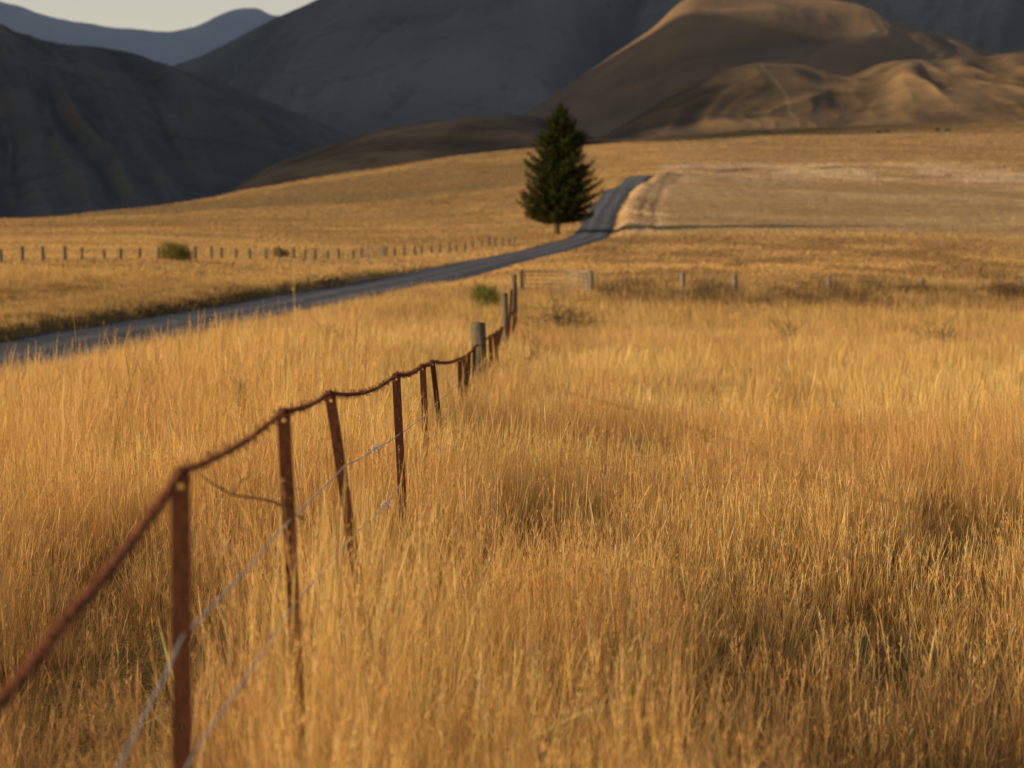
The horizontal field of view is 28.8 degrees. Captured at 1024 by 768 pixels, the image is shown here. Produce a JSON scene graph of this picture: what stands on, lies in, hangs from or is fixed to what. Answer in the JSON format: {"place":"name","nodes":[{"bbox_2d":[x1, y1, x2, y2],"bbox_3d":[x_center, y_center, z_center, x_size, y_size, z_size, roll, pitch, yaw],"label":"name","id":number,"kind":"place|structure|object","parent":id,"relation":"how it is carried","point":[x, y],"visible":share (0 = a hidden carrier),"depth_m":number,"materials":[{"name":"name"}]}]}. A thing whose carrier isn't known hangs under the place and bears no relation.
{"place":"outdoors","nodes":[
{"label":"outdoors","id":0,"kind":"place"},
{"bbox_2d":[0,2,277,65],"bbox_3d":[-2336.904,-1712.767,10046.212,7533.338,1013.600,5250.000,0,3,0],"label":"distant mountains","id":1,"kind":"structure","parent":0,"point":[172,48],"depth_m":9867.25,"materials":[{"name":"stone"}]},
{"bbox_2d":[0,0,314,31],"label":"sky","id":2,"kind":"structure","parent":0,"point":[151,15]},
{"bbox_2d":[0,24,351,218],"bbox_3d":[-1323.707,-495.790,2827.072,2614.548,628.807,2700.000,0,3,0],"label":"mountain","id":3,"kind":"structure","parent":0,"point":[86,129],"depth_m":2341.83,"materials":[{"name":"grey stone"}]},
{"bbox_2d":[223,115,605,194],"bbox_3d":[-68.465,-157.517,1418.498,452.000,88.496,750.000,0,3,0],"label":"hill","id":4,"kind":"structure","parent":0,"point":[458,136],"depth_m":1364.34,"materials":[{"name":"brown soil"}]},
{"bbox_2d":[0,166,839,375],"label":"road","id":5,"kind":"structure","parent":0,"point":[598,225],"depth_m":103.06,"materials":[{"name":"grey asphalt"}]},
{"bbox_2d":[0,121,1023,767],"bbox_3d":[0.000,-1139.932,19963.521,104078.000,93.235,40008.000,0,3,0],"label":"ground","id":6,"kind":"structure","parent":0,"point":[694,179],"depth_m":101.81,"materials":[{"name":"plant"}]},
{"bbox_2d":[155,240,197,260],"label":"green bush","id":7,"kind":"object","parent":6,"relation":"on","point":[179,251],"visible":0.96,"depth_m":157.19,"materials":[{"name":"green plant"}]},
{"bbox_2d":[0,292,448,510],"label":"seed stalks","id":8,"kind":"object","parent":6,"relation":"on","point":[209,340],"visible":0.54,"depth_m":18.69,"materials":[{"name":"yellow plant"}]},
{"bbox_2d":[220,367,257,463],"bbox_3d":[-2.043,0.262,15.049,0.481,0.836,0.475,0,3,0],"label":"green bush","id":9,"kind":"object","parent":6,"relation":"on","point":[239,386],"visible":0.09,"depth_m":15.04,"materials":[{"name":"plant"}]},
{"bbox_2d":[0,236,515,262],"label":"post fence","id":10,"kind":"object","parent":6,"relation":"on","point":[21,253],"visible":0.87,"depth_m":176.91,"materials":[{"name":"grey wood"}]},
{"bbox_2d":[0,274,516,767],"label":"wire fence","id":11,"kind":"object","parent":6,"relation":"on","point":[180,660],"visible":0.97,"depth_m":3.90,"materials":[{"name":"metal"}]},
{"bbox_2d":[272,246,288,256],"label":"green bush","id":12,"kind":"object","parent":6,"relation":"on","point":[283,253],"visible":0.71,"depth_m":189.38,"materials":[{"name":"plant"}]},
{"bbox_2d":[305,320,353,356],"bbox_3d":[-3.011,-0.745,34.026,1.030,0.898,1.265,2,4,37],"label":"green bush","id":13,"kind":"object","parent":6,"relation":"on","point":[335,332],"visible":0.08,"depth_m":33.95,"materials":[{"name":"plant"}]},
{"bbox_2d":[360,246,383,257],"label":"field gate","id":14,"kind":"structure","parent":6,"relation":"on","point":[372,251],"depth_m":201.95,"materials":[{"name":"brown wood"}]},
{"bbox_2d":[459,280,509,309],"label":"green bush","id":15,"kind":"object","parent":6,"relation":"on","point":[491,295],"visible":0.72,"depth_m":73.76,"materials":[{"name":"green plant"}]},
{"bbox_2d":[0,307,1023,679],"bbox_3d":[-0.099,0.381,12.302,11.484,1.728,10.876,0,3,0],"label":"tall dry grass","id":16,"kind":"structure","parent":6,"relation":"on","point":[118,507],"depth_m":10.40,"materials":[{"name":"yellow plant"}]},
{"bbox_2d":[0,257,1023,767],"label":"foreground grass","id":17,"kind":"structure","parent":6,"relation":"on","point":[330,729],"depth_m":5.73,"materials":[{"name":"yellow plant"}]},
{"bbox_2d":[198,472,304,519],"bbox_3d":[-0.553,0.247,4.317,0.033,0.149,0.438,1,3,22],"label":"stick","id":18,"kind":"object","parent":17,"relation":"on","point":[257,498],"visible":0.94,"depth_m":4.25,"materials":[{"name":"brown wood"}]},
{"bbox_2d":[0,297,1023,466],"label":"dry grass","id":19,"kind":"structure","parent":6,"relation":"on","point":[813,354],"depth_m":28.81,"materials":[{"name":"yellow plant"}]},
{"bbox_2d":[0,259,1023,349],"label":"meadow grass","id":20,"kind":"structure","parent":6,"relation":"on","point":[442,295],"depth_m":84.62,"materials":[{"name":"yellow plant"}]},
{"bbox_2d":[502,328,549,371],"bbox_3d":[0.228,-0.527,32.130,0.860,0.980,1.245,0,3,0],"label":"dead bush","id":21,"kind":"object","parent":6,"relation":"on","point":[530,351],"visible":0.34,"depth_m":32.06,"materials":[{"name":"brown plant"}]},
{"bbox_2d":[519,269,590,292],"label":"field gate","id":22,"kind":"structure","parent":6,"relation":"on","point":[521,277],"depth_m":99.30,"materials":[{"name":"brown wood"}]},
{"bbox_2d":[515,101,603,233],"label":"conifer tree","id":23,"kind":"object","parent":6,"relation":"on","point":[560,194],"visible":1,"depth_m":271.05,"materials":[{"name":"green plant"}]},
{"bbox_2d":[511,284,612,336],"bbox_3d":[1.375,-1.874,52.150,2.323,1.540,2.950,1,3,14],"label":"dead bush","id":24,"kind":"object","parent":6,"relation":"on","point":[571,316],"visible":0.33,"depth_m":51.87,"materials":[{"name":"brown plant"}]},
{"bbox_2d":[769,314,809,340],"bbox_3d":[6.612,-1.335,48.054,0.977,1.185,0.795,2,4,30],"label":"dead bush","id":25,"kind":"object","parent":6,"relation":"on","point":[784,328],"visible":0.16,"depth_m":48.02,"materials":[{"name":"brown plant"}]},
{"bbox_2d":[577,267,1023,326],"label":"scrub","id":26,"kind":"object","parent":6,"relation":"on","point":[613,286],"visible":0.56,"depth_m":98.34,"materials":[{"name":"brown plant"}]},
{"bbox_2d":[588,271,1021,294],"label":"post fence","id":27,"kind":"object","parent":6,"relation":"on","point":[734,283],"visible":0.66,"depth_m":102.74,"materials":[{"name":"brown wood"}]},
{"bbox_2d":[909,309,966,352],"bbox_3d":[9.441,-1.117,44.022,1.422,1.094,1.414,2,4,36],"label":"dead bush","id":28,"kind":"object","parent":6,"relation":"on","point":[937,331],"visible":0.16,"depth_m":43.94,"materials":[{"name":"brown plant"}]},
{"bbox_2d":[974,260,1023,299],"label":"dead bush","id":29,"kind":"object","parent":6,"relation":"on","point":[1003,291],"visible":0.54,"depth_m":95.71,"materials":[{"name":"brown plant"}]},
{"bbox_2d":[173,0,1023,136],"bbox_3d":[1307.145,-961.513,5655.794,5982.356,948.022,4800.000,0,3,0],"label":"mountain","id":30,"kind":"structure","parent":0,"point":[352,68],"depth_m":4320.38,"materials":[{"name":"grey stone"}]},
{"bbox_2d":[522,0,996,138],"bbox_3d":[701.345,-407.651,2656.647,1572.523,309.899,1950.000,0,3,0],"label":"hill","id":31,"kind":"structure","parent":0,"point":[682,45],"depth_m":2469.47,"materials":[{"name":"brown soil"}]},
{"bbox_2d":[582,52,1023,142],"bbox_3d":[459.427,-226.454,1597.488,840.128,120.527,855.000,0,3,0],"label":"hill","id":32,"kind":"structure","parent":0,"point":[775,96],"depth_m":1464.33,"materials":[{"name":"brown soil"}]}
]}

